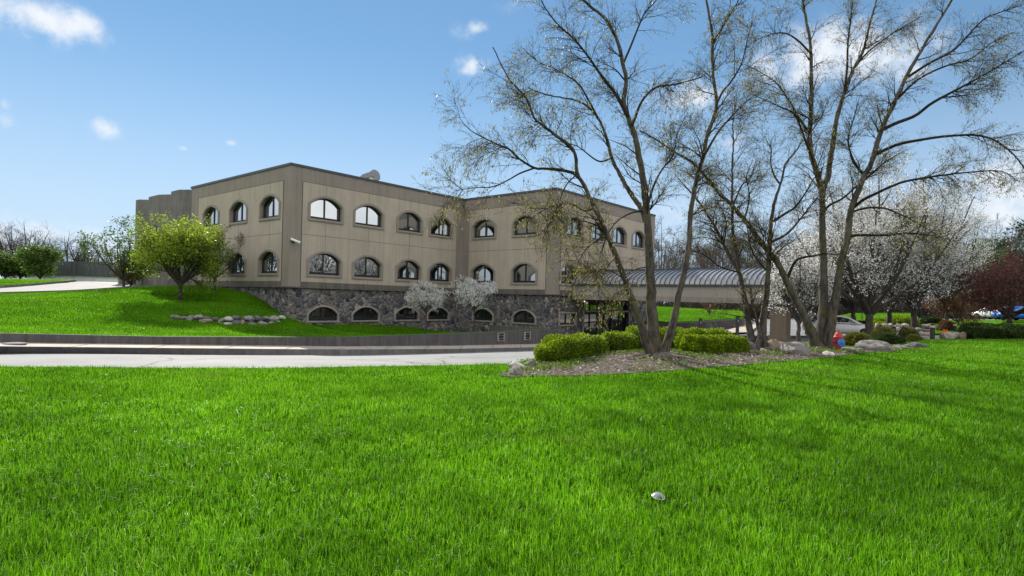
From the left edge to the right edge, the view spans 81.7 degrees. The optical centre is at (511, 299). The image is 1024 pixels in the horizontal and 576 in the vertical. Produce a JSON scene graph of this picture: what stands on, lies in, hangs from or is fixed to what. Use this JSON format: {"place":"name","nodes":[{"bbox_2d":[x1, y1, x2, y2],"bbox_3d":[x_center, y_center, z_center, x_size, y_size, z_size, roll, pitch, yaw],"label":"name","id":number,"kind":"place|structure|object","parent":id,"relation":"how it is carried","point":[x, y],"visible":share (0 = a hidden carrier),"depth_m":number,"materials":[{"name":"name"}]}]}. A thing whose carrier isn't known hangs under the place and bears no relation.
{"place":"outdoors","nodes":[
{"label":"outdoors","id":0,"kind":"place"},
{"bbox_2d":[0,218,56,255],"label":"bare tree","id":1,"kind":"object","parent":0,"point":[11,245],"visible":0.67,"depth_m":109.79,"materials":[{"name":"grey plant"}]},
{"bbox_2d":[0,279,75,284],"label":"grass","id":2,"kind":"structure","parent":0,"point":[25,280],"depth_m":57.67,"materials":[{"name":"green plant"}]},
{"bbox_2d":[43,228,99,261],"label":"bare tree","id":3,"kind":"object","parent":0,"point":[66,247],"visible":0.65,"depth_m":113.17,"materials":[{"name":"grey plant"}]},
{"bbox_2d":[0,281,143,291],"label":"driveway","id":4,"kind":"structure","parent":0,"point":[73,286],"depth_m":52.27,"materials":[{"name":"grey concrete"}]},
{"bbox_2d":[58,235,103,261],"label":"bare tree","id":5,"kind":"object","parent":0,"point":[73,258],"visible":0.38,"depth_m":116.87,"materials":[{"name":"grey plant"}]},
{"bbox_2d":[0,342,538,348],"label":"pavement","id":6,"kind":"structure","parent":0,"point":[264,346],"depth_m":23.49,"materials":[{"name":"concrete"}]},
{"bbox_2d":[0,325,556,345],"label":"retaining wall","id":7,"kind":"structure","parent":6,"relation":"on","point":[503,335],"depth_m":26.07,"materials":[{"name":"concrete"}]},
{"bbox_2d":[0,284,545,336],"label":"slope lawn","id":8,"kind":"structure","parent":0,"point":[162,309],"depth_m":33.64,"materials":[{"name":"green plant"}]},
{"bbox_2d":[0,249,24,278],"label":"leafy tree","id":9,"kind":"object","parent":8,"relation":"on","point":[8,262],"visible":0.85,"depth_m":77.38,"materials":[{"name":"green plant"}]},
{"bbox_2d":[3,245,36,278],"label":"leafy tree","id":10,"kind":"object","parent":8,"relation":"on","point":[24,275],"visible":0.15,"depth_m":79.70,"materials":[{"name":"green plant"}]},
{"bbox_2d":[0,280,75,287],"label":"drive kerb","id":11,"kind":"structure","parent":8,"relation":"on","point":[35,284],"depth_m":54.32,"materials":[{"name":"concrete"}]},
{"bbox_2d":[13,243,65,278],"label":"leafy tree","id":12,"kind":"object","parent":8,"relation":"on","point":[37,260],"visible":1,"depth_m":73.52,"materials":[{"name":"green plant"}]},
{"bbox_2d":[0,261,117,281],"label":"wall","id":13,"kind":"structure","parent":8,"relation":"on","point":[78,271],"depth_m":78.29,"materials":[{"name":"grey paint"}]},
{"bbox_2d":[0,285,154,292],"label":"drive edging","id":14,"kind":"object","parent":8,"relation":"on","point":[74,290],"visible":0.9,"depth_m":43.72,"materials":[{"name":"concrete"}]},
{"bbox_2d":[72,216,155,287],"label":"spreading tree","id":15,"kind":"object","parent":8,"relation":"on","point":[121,275],"visible":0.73,"depth_m":46.28,"materials":[{"name":"green plant"}]},
{"bbox_2d":[111,245,150,285],"bbox_3d":[-32.319,-2.653,49.996,3.175,3.905,3.256,2,0,37],"label":"leafy shrub","id":16,"kind":"object","parent":8,"relation":"on","point":[132,277],"visible":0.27,"depth_m":49.74,"materials":[{"name":"green plant"}]},
{"bbox_2d":[123,210,234,300],"bbox_3d":[-21.267,-2.670,37.758,7.178,6.100,6.347,2,0,31],"label":"flowering tree","id":17,"kind":"object","parent":8,"relation":"on","point":[168,248],"visible":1,"depth_m":36.62,"materials":[{"name":"green plant"}]},
{"bbox_2d":[190,223,244,290],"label":"tree","id":18,"kind":"object","parent":8,"relation":"on","point":[228,263],"visible":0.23,"depth_m":43.48,"materials":[{"name":"green plant"}]},
{"bbox_2d":[404,279,447,333],"bbox_3d":[-6.204,0.576,42.593,2.984,4.052,3.086,2,0,0],"label":"flowering shrub","id":19,"kind":"object","parent":8,"relation":"on","point":[426,299],"visible":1,"depth_m":42.16,"materials":[{"name":"grey plant"}]},
{"bbox_2d":[446,271,498,331],"bbox_3d":[-2.745,0.258,41.608,3.648,4.549,3.406,2,0,0],"label":"flowering shrub","id":20,"kind":"object","parent":8,"relation":"on","point":[471,294],"visible":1,"depth_m":41.11,"materials":[{"name":"grey plant"}]},
{"bbox_2d":[0,320,1023,575],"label":"lawn","id":21,"kind":"structure","parent":0,"point":[478,504],"depth_m":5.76,"materials":[{"name":"green plant"}]},
{"bbox_2d":[501,344,914,376],"bbox_3d":[7.190,1.819,20.695,20.599,0.342,6.788,2,0,-36],"label":"mulch bed","id":22,"kind":"object","parent":21,"relation":"on","point":[612,357],"visible":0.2,"depth_m":15.79,"materials":[{"name":"brown wood"}]},
{"bbox_2d":[532,332,609,362],"bbox_3d":[1.926,1.478,18.162,1.346,0.932,4.037,1,0,31],"label":"hedge","id":23,"kind":"object","parent":22,"relation":"on","point":[555,347],"visible":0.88,"depth_m":17.02,"materials":[{"name":"green plant"}]},
{"bbox_2d":[410,0,800,362],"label":"river birch","id":24,"kind":"object","parent":22,"relation":"on","point":[652,344],"visible":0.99,"depth_m":17.00,"materials":[{"name":"brown plant"}]},
{"bbox_2d":[601,331,639,350],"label":"hedge","id":25,"kind":"object","parent":22,"relation":"on","point":[618,340],"visible":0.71,"depth_m":19.60,"materials":[{"name":"green plant"}]},
{"bbox_2d":[624,324,664,347],"bbox_3d":[4.779,1.437,21.411,1.282,1.138,2.402,2,0,33],"label":"hedge","id":26,"kind":"object","parent":22,"relation":"on","point":[633,329],"visible":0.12,"depth_m":20.81,"materials":[{"name":"green plant"}]},
{"bbox_2d":[678,333,724,354],"bbox_3d":[5.955,1.487,18.739,1.260,0.831,1.181,1,0,-20],"label":"hedge","id":27,"kind":"object","parent":22,"relation":"on","point":[705,343],"visible":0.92,"depth_m":18.41,"materials":[{"name":"green plant"}]},
{"bbox_2d":[673,327,730,348],"bbox_3d":[6.721,1.454,20.564,2.272,1.018,1.180,2,0,-16],"label":"hedge","id":28,"kind":"object","parent":22,"relation":"on","point":[701,331],"visible":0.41,"depth_m":20.33,"materials":[{"name":"green plant"}]},
{"bbox_2d":[508,343,906,372],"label":"weeds","id":29,"kind":"object","parent":22,"relation":"on","point":[564,363],"visible":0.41,"depth_m":16.77,"materials":[{"name":"green plant"}]},
{"bbox_2d":[714,334,750,353],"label":"hedge","id":30,"kind":"object","parent":22,"relation":"on","point":[736,343],"visible":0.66,"depth_m":19.23,"materials":[{"name":"green plant"}]},
{"bbox_2d":[657,78,850,352],"bbox_3d":[8.862,-2.899,20.842,7.142,10.043,5.238,2,0,0],"label":"river birch","id":31,"kind":"object","parent":22,"relation":"on","point":[760,341],"visible":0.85,"depth_m":20.93,"materials":[{"name":"brown plant"}]},
{"bbox_2d":[767,339,783,347],"bbox_3d":[9.395,1.726,21.053,0.864,0.630,0.821,1,0,-44],"label":"boulder","id":32,"kind":"object","parent":22,"relation":"on","point":[773,343],"visible":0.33,"depth_m":20.82,"materials":[{"name":"beige stone"}]},
{"bbox_2d":[780,341,809,354],"bbox_3d":[9.336,1.735,19.475,0.865,0.736,1.049,1,0,-5],"label":"boulder","id":33,"kind":"object","parent":22,"relation":"on","point":[797,348],"visible":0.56,"depth_m":19.18,"materials":[{"name":"grey stone"}]},
{"bbox_2d":[629,0,1023,351],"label":"river birch","id":34,"kind":"object","parent":22,"relation":"on","point":[821,334],"visible":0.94,"depth_m":21.17,"materials":[{"name":"brown plant"}]},
{"bbox_2d":[843,331,872,345],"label":"hedge","id":35,"kind":"object","parent":22,"relation":"on","point":[853,338],"visible":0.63,"depth_m":23.44,"materials":[{"name":"green plant"}]},
{"bbox_2d":[855,340,893,351],"bbox_3d":[13.192,1.821,21.609,1.234,0.682,0.931,2,0,10],"label":"boulder","id":36,"kind":"object","parent":22,"relation":"on","point":[877,345],"visible":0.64,"depth_m":21.29,"materials":[{"name":"grey stone"}]},
{"bbox_2d":[832,330,844,349],"bbox_3d":[11.357,1.455,20.554,0.414,0.771,0.418,2,0,0],"label":"fire hydrant","id":37,"kind":"object","parent":21,"relation":"on","point":[838,341],"visible":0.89,"depth_m":20.50,"materials":[{"name":"red metal"}]},
{"bbox_2d":[873,332,906,344],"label":"hedge","id":38,"kind":"object","parent":21,"relation":"on","point":[892,338],"visible":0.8,"depth_m":25.40,"materials":[{"name":"green plant"}]},
{"bbox_2d":[905,334,923,341],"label":"hedge","id":39,"kind":"object","parent":21,"relation":"on","point":[912,337],"visible":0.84,"depth_m":28.89,"materials":[{"name":"green plant"}]},
{"bbox_2d":[921,324,950,339],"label":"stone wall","id":40,"kind":"structure","parent":21,"relation":"on","point":[926,332],"depth_m":42.01,"materials":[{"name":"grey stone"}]},
{"bbox_2d":[787,181,934,319],"bbox_3d":[23.804,-2.867,41.895,8.746,11.264,9.101,2,0,0],"label":"blossom tree","id":41,"kind":"object","parent":40,"relation":"on","point":[851,307],"visible":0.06,"depth_m":41.74,"materials":[{"name":"grey plant"}]},
{"bbox_2d":[775,151,987,334],"bbox_3d":[21.240,-3.279,35.087,9.687,11.516,9.514,2,0,-32],"label":"blossom tree","id":42,"kind":"object","parent":40,"relation":"on","point":[869,307],"visible":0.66,"depth_m":34.44,"materials":[{"name":"grey plant"}]},
{"bbox_2d":[869,326,897,337],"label":"hedge","id":43,"kind":"object","parent":40,"relation":"on","point":[878,330],"visible":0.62,"depth_m":31.21,"materials":[{"name":"green plant"}]},
{"bbox_2d":[816,173,966,323],"bbox_3d":[28.160,-3.459,43.935,8.377,12.436,9.591,2,0,0],"label":"blossom tree","id":44,"kind":"object","parent":40,"relation":"on","point":[889,314],"visible":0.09,"depth_m":43.53,"materials":[{"name":"grey plant"}]},
{"bbox_2d":[885,315,921,327],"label":"hedge","id":45,"kind":"object","parent":40,"relation":"on","point":[898,319],"visible":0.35,"depth_m":46.97,"materials":[{"name":"green plant"}]},
{"bbox_2d":[898,326,919,337],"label":"hedge","id":46,"kind":"object","parent":40,"relation":"on","point":[904,331],"visible":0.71,"depth_m":34.76,"materials":[{"name":"green plant"}]},
{"bbox_2d":[827,169,1016,328],"bbox_3d":[28.812,-3.415,42.397,11.257,12.371,9.637,2,0,-21],"label":"blossom tree","id":47,"kind":"object","parent":40,"relation":"on","point":[914,321],"visible":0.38,"depth_m":40.45,"materials":[{"name":"grey plant"}]},
{"bbox_2d":[920,316,943,323],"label":"hedge","id":48,"kind":"object","parent":40,"relation":"on","point":[927,320],"visible":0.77,"depth_m":55.57,"materials":[{"name":"green plant"}]},
{"bbox_2d":[935,319,952,330],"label":"hedge","id":49,"kind":"object","parent":40,"relation":"on","point":[945,324],"visible":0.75,"depth_m":44.76,"materials":[{"name":"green plant"}]},
{"bbox_2d":[923,278,987,325],"bbox_3d":[39.134,0.166,52.207,4.353,4.846,5.190,1,0,-26],"label":"rusty shrub","id":50,"kind":"object","parent":40,"relation":"on","point":[953,308],"visible":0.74,"depth_m":51.70,"materials":[{"name":"brown plant"}]},
{"bbox_2d":[925,210,1001,318],"bbox_3d":[38.179,-2.536,51.975,7.774,10.254,8.584,2,0,0],"label":"blossom tree","id":51,"kind":"object","parent":40,"relation":"on","point":[956,292],"visible":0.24,"depth_m":50.44,"materials":[{"name":"grey plant"}]},
{"bbox_2d":[961,325,977,338],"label":"hedge","id":52,"kind":"object","parent":40,"relation":"on","point":[968,330],"visible":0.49,"depth_m":34.35,"materials":[{"name":"green plant"}]},
{"bbox_2d":[957,322,995,332],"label":"hedge","id":53,"kind":"object","parent":40,"relation":"on","point":[961,325],"visible":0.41,"depth_m":41.24,"materials":[{"name":"green plant"}]},
{"bbox_2d":[951,246,1023,323],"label":"maroon tree","id":54,"kind":"object","parent":40,"relation":"on","point":[992,295],"visible":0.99,"depth_m":37.89,"materials":[{"name":"red plant"}]},
{"bbox_2d":[973,325,1006,338],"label":"hedge","id":55,"kind":"object","parent":21,"relation":"on","point":[989,332],"visible":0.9,"depth_m":32.11,"materials":[{"name":"green plant"}]},
{"bbox_2d":[972,307,1019,319],"bbox_3d":[50.735,1.409,62.010,2.120,1.447,4.580,2,0,-10],"label":"parked car","id":56,"kind":"object","parent":21,"relation":"on","point":[988,315],"visible":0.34,"depth_m":62.25,"materials":[{"name":"white paint"}]},
{"bbox_2d":[991,306,1023,319],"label":"parked car","id":57,"kind":"object","parent":21,"relation":"on","point":[1021,316],"visible":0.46,"depth_m":59.52,"materials":[{"name":"blue paint"}]},
{"bbox_2d":[1000,323,1023,338],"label":"hedge","id":58,"kind":"object","parent":21,"relation":"on","point":[1014,331],"visible":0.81,"depth_m":31.75,"materials":[{"name":"green plant"}]},
{"bbox_2d":[0,317,1023,367],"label":"road","id":59,"kind":"structure","parent":0,"point":[132,360],"depth_m":17.69,"materials":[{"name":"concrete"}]},
{"bbox_2d":[0,346,534,354],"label":"kerb","id":60,"kind":"structure","parent":59,"relation":"on","point":[127,350],"depth_m":21.87,"materials":[{"name":"concrete"}]},
{"bbox_2d":[676,228,727,306],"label":"bare tree","id":61,"kind":"object","parent":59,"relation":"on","point":[716,257],"visible":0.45,"depth_m":90.80,"materials":[{"name":"grey plant"}]},
{"bbox_2d":[693,227,740,267],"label":"bare tree","id":62,"kind":"object","parent":59,"relation":"on","point":[720,257],"visible":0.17,"depth_m":100.70,"materials":[{"name":"grey plant"}]},
{"bbox_2d":[719,207,781,267],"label":"bare tree","id":63,"kind":"object","parent":59,"relation":"on","point":[728,242],"visible":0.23,"depth_m":93.52,"materials":[{"name":"plant"}]},
{"bbox_2d":[771,226,812,266],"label":"bare tree","id":64,"kind":"object","parent":59,"relation":"on","point":[786,247],"visible":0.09,"depth_m":92.54,"materials":[{"name":"grey plant"}]},
{"bbox_2d":[757,236,846,341],"bbox_3d":[16.444,-0.502,33.614,4.150,6.286,5.295,1,0,36],"label":"blossom tree","id":65,"kind":"object","parent":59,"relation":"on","point":[803,279],"visible":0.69,"depth_m":32.92,"materials":[{"name":"grey plant"}]},
{"bbox_2d":[802,316,874,333],"bbox_3d":[22.953,1.857,41.497,4.580,1.447,2.120,2,0,18],"label":"parked car","id":66,"kind":"object","parent":59,"relation":"on","point":[845,325],"visible":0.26,"depth_m":40.63,"materials":[{"name":"white paint"}]},
{"bbox_2d":[946,227,1009,317],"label":"leafy tree","id":67,"kind":"object","parent":59,"relation":"on","point":[979,266],"visible":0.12,"depth_m":69.03,"materials":[{"name":"green plant"}]},
{"bbox_2d":[964,213,1023,262],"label":"bare tree","id":68,"kind":"object","parent":59,"relation":"on","point":[1012,241],"visible":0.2,"depth_m":95.95,"materials":[{"name":"grey plant"}]},
{"bbox_2d":[984,218,1023,318],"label":"pine tree","id":69,"kind":"object","parent":59,"relation":"on","point":[1020,225],"visible":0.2,"depth_m":71.69,"materials":[{"name":"green plant"}]},
{"bbox_2d":[0,0,1023,310],"label":"sky","id":70,"kind":"structure","parent":0,"point":[106,106],"materials":[{"name":"blue"}]},
{"bbox_2d":[660,239,699,268],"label":"bare tree","id":71,"kind":"object","parent":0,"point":[667,264],"visible":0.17,"depth_m":98.19,"materials":[{"name":"grey plant"}]},
{"bbox_2d":[644,306,743,321],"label":"bank lawn","id":72,"kind":"structure","parent":0,"point":[668,319],"depth_m":62.36,"materials":[{"name":"green plant"}]},
{"bbox_2d":[840,312,910,320],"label":"grass","id":73,"kind":"structure","parent":0,"point":[880,314],"depth_m":64.27,"materials":[{"name":"green plant"}]},
{"bbox_3d":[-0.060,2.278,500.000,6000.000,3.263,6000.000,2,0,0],"label":"ground","id":74,"kind":"structure","parent":0,"visible":0},
{"bbox_2d":[0,223,41,254],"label":"bare tree","id":75,"kind":"object","parent":74,"relation":"on","point":[10,233],"visible":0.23,"depth_m":117.72,"materials":[{"name":"grey plant"}]},
{"bbox_2d":[118,162,828,340],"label":"office building","id":76,"kind":"structure","parent":74,"relation":"on","point":[367,251],"depth_m":46.13,"materials":[{"name":"beige concrete"}]},
{"bbox_2d":[202,205,219,227],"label":"window","id":77,"kind":"structure","parent":76,"relation":"in","point":[214,212],"depth_m":47.53,"materials":[{"name":"brown glass"}]},
{"bbox_2d":[227,251,246,275],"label":"window","id":78,"kind":"structure","parent":76,"relation":"in","point":[243,264],"depth_m":44.33,"materials":[{"name":"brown glass"}]},
{"bbox_2d":[229,199,247,225],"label":"window","id":79,"kind":"structure","parent":76,"relation":"in","point":[240,213],"depth_m":44.45,"materials":[{"name":"brown glass"}]},
{"bbox_2d":[257,249,278,275],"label":"window","id":80,"kind":"structure","parent":76,"relation":"in","point":[270,262],"depth_m":41.52,"materials":[{"name":"brown glass"}]},
{"bbox_2d":[259,193,280,221],"bbox_3d":[-16.795,-6.432,41.313,2.892,1.860,0.380,2,0,40],"label":"window","id":81,"kind":"structure","parent":76,"relation":"in","point":[272,207],"depth_m":41.46,"materials":[{"name":"brown glass"}]},
{"bbox_2d":[306,305,338,322],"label":"window","id":82,"kind":"structure","parent":76,"relation":"in","point":[318,314],"depth_m":41.87,"materials":[{"name":"brown metal"}]},
{"bbox_2d":[306,251,342,277],"bbox_3d":[-13.243,-2.478,41.725,0.380,1.860,2.837,2,0,40],"label":"window","id":83,"kind":"structure","parent":76,"relation":"in","point":[319,264],"depth_m":41.79,"materials":[{"name":"glass"}]},
{"bbox_2d":[308,196,343,224],"bbox_3d":[-13.142,-6.336,41.725,0.380,1.860,2.837,2,0,40],"label":"window","id":84,"kind":"structure","parent":76,"relation":"in","point":[325,210],"depth_m":41.78,"materials":[{"name":"white glass"}]},
{"bbox_2d":[351,306,379,321],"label":"window","id":85,"kind":"structure","parent":76,"relation":"in","point":[361,314],"depth_m":44.68,"materials":[{"name":"brown metal"}]},
{"bbox_2d":[351,255,382,279],"bbox_3d":[-10.911,-2.416,44.511,0.380,1.860,2.801,2,0,40],"label":"window","id":86,"kind":"structure","parent":76,"relation":"in","point":[363,267],"depth_m":44.56,"materials":[{"name":"glass"}]},
{"bbox_2d":[353,203,384,229],"bbox_3d":[-10.810,-6.275,44.511,0.380,1.860,2.801,2,0,40],"label":"window","id":87,"kind":"structure","parent":76,"relation":"in","point":[365,216],"depth_m":44.58,"materials":[{"name":"glass"}]},
{"bbox_2d":[360,170,379,180],"bbox_3d":[-11.235,-9.436,46.610,1.479,1.438,1.100,2,0,-24],"label":"roof ventilator","id":88,"kind":"object","parent":76,"relation":"on","point":[373,174],"visible":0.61,"depth_m":46.20,"materials":[{"name":"metal"}]},
{"bbox_2d":[394,306,419,320],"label":"window","id":89,"kind":"structure","parent":76,"relation":"in","point":[404,313],"depth_m":47.72,"materials":[{"name":"brown metal"}]},
{"bbox_2d":[395,259,421,281],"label":"window","id":90,"kind":"structure","parent":76,"relation":"in","point":[406,270],"depth_m":47.61,"materials":[{"name":"brown metal"}]},
{"bbox_2d":[396,210,422,234],"bbox_3d":[-8.260,-6.208,47.557,0.380,1.860,2.730,2,0,40],"label":"window","id":91,"kind":"structure","parent":76,"relation":"in","point":[406,222],"depth_m":47.63,"materials":[{"name":"glass"}]},
{"bbox_2d":[427,306,449,320],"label":"window","id":92,"kind":"structure","parent":76,"relation":"in","point":[439,314],"depth_m":50.47,"materials":[{"name":"brown metal"}]},
{"bbox_2d":[427,261,451,283],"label":"window","id":93,"kind":"structure","parent":76,"relation":"in","point":[437,273],"depth_m":50.26,"materials":[{"name":"brown metal"}]},
{"bbox_2d":[429,216,452,238],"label":"window","id":94,"kind":"structure","parent":76,"relation":"in","point":[432,230],"depth_m":50.25,"materials":[{"name":"glass"}]},
{"bbox_2d":[470,263,494,284],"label":"window","id":95,"kind":"structure","parent":76,"relation":"in","point":[488,272],"depth_m":50.78,"materials":[{"name":"glass"}]},
{"bbox_2d":[472,308,493,321],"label":"window","id":96,"kind":"structure","parent":76,"relation":"in","point":[484,314],"depth_m":50.84,"materials":[{"name":"brown metal"}]},
{"bbox_2d":[471,218,496,239],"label":"window","id":97,"kind":"structure","parent":76,"relation":"in","point":[488,230],"depth_m":50.79,"materials":[{"name":"glass"}]},
{"bbox_2d":[510,262,537,284],"bbox_3d":[1.024,-2.104,47.809,2.759,1.860,0.380,2,0,40],"label":"window","id":98,"kind":"structure","parent":76,"relation":"in","point":[527,273],"depth_m":47.90,"materials":[{"name":"glass"}]},
{"bbox_2d":[511,309,536,324],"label":"window","id":99,"kind":"structure","parent":76,"relation":"in","point":[524,316],"depth_m":47.98,"materials":[{"name":"brown metal"}]},
{"bbox_2d":[511,214,538,237],"bbox_3d":[1.125,-5.963,47.809,2.759,1.860,0.380,2,0,40],"label":"window","id":100,"kind":"structure","parent":76,"relation":"in","point":[527,231],"depth_m":48.03,"materials":[{"name":"brown metal"}]},
{"bbox_2d":[558,312,576,325],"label":"window","id":101,"kind":"structure","parent":76,"relation":"in","point":[563,317],"depth_m":47.65,"materials":[{"name":"brown metal"}]},
{"bbox_2d":[559,263,576,285],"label":"window","id":102,"kind":"structure","parent":76,"relation":"in","point":[562,268],"depth_m":47.32,"materials":[{"name":"grey glass"}]},
{"bbox_2d":[565,215,583,239],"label":"window","id":103,"kind":"structure","parent":76,"relation":"in","point":[571,216],"depth_m":48.19,"materials":[{"name":"glass"}]},
{"bbox_2d":[589,221,606,243],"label":"window","id":104,"kind":"structure","parent":76,"relation":"in","point":[594,235],"depth_m":50.65,"materials":[{"name":"grey glass"}]},
{"bbox_2d":[612,225,627,246],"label":"window","id":105,"kind":"structure","parent":76,"relation":"in","point":[618,233],"depth_m":53.70,"materials":[{"name":"glass"}]},
{"bbox_2d":[631,230,644,249],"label":"window","id":106,"kind":"structure","parent":76,"relation":"in","point":[636,239],"depth_m":56.24,"materials":[{"name":"glass"}]},
{"bbox_2d":[654,216,686,268],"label":"bare tree","id":107,"kind":"object","parent":74,"relation":"on","point":[658,248],"visible":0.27,"depth_m":103.39,"materials":[{"name":"grey plant"}]},
{"bbox_2d":[633,319,743,331],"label":"garden wall","id":108,"kind":"structure","parent":74,"relation":"on","point":[725,324],"depth_m":56.77,"materials":[{"name":"stone"}]},
{"bbox_2d":[656,291,1018,318],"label":"undergrowth","id":109,"kind":"object","parent":74,"relation":"on","point":[901,307],"visible":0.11,"depth_m":76.35,"materials":[{"name":"green plant"}]},
{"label":"grass patch","id":110,"kind":"structure","parent":0,"visible":0},
{"bbox_2d":[934,319,1005,333],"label":"grass","id":111,"kind":"structure","parent":110,"relation":"on","point":[984,321],"depth_m":57.43,"materials":[{"name":"green plant"}]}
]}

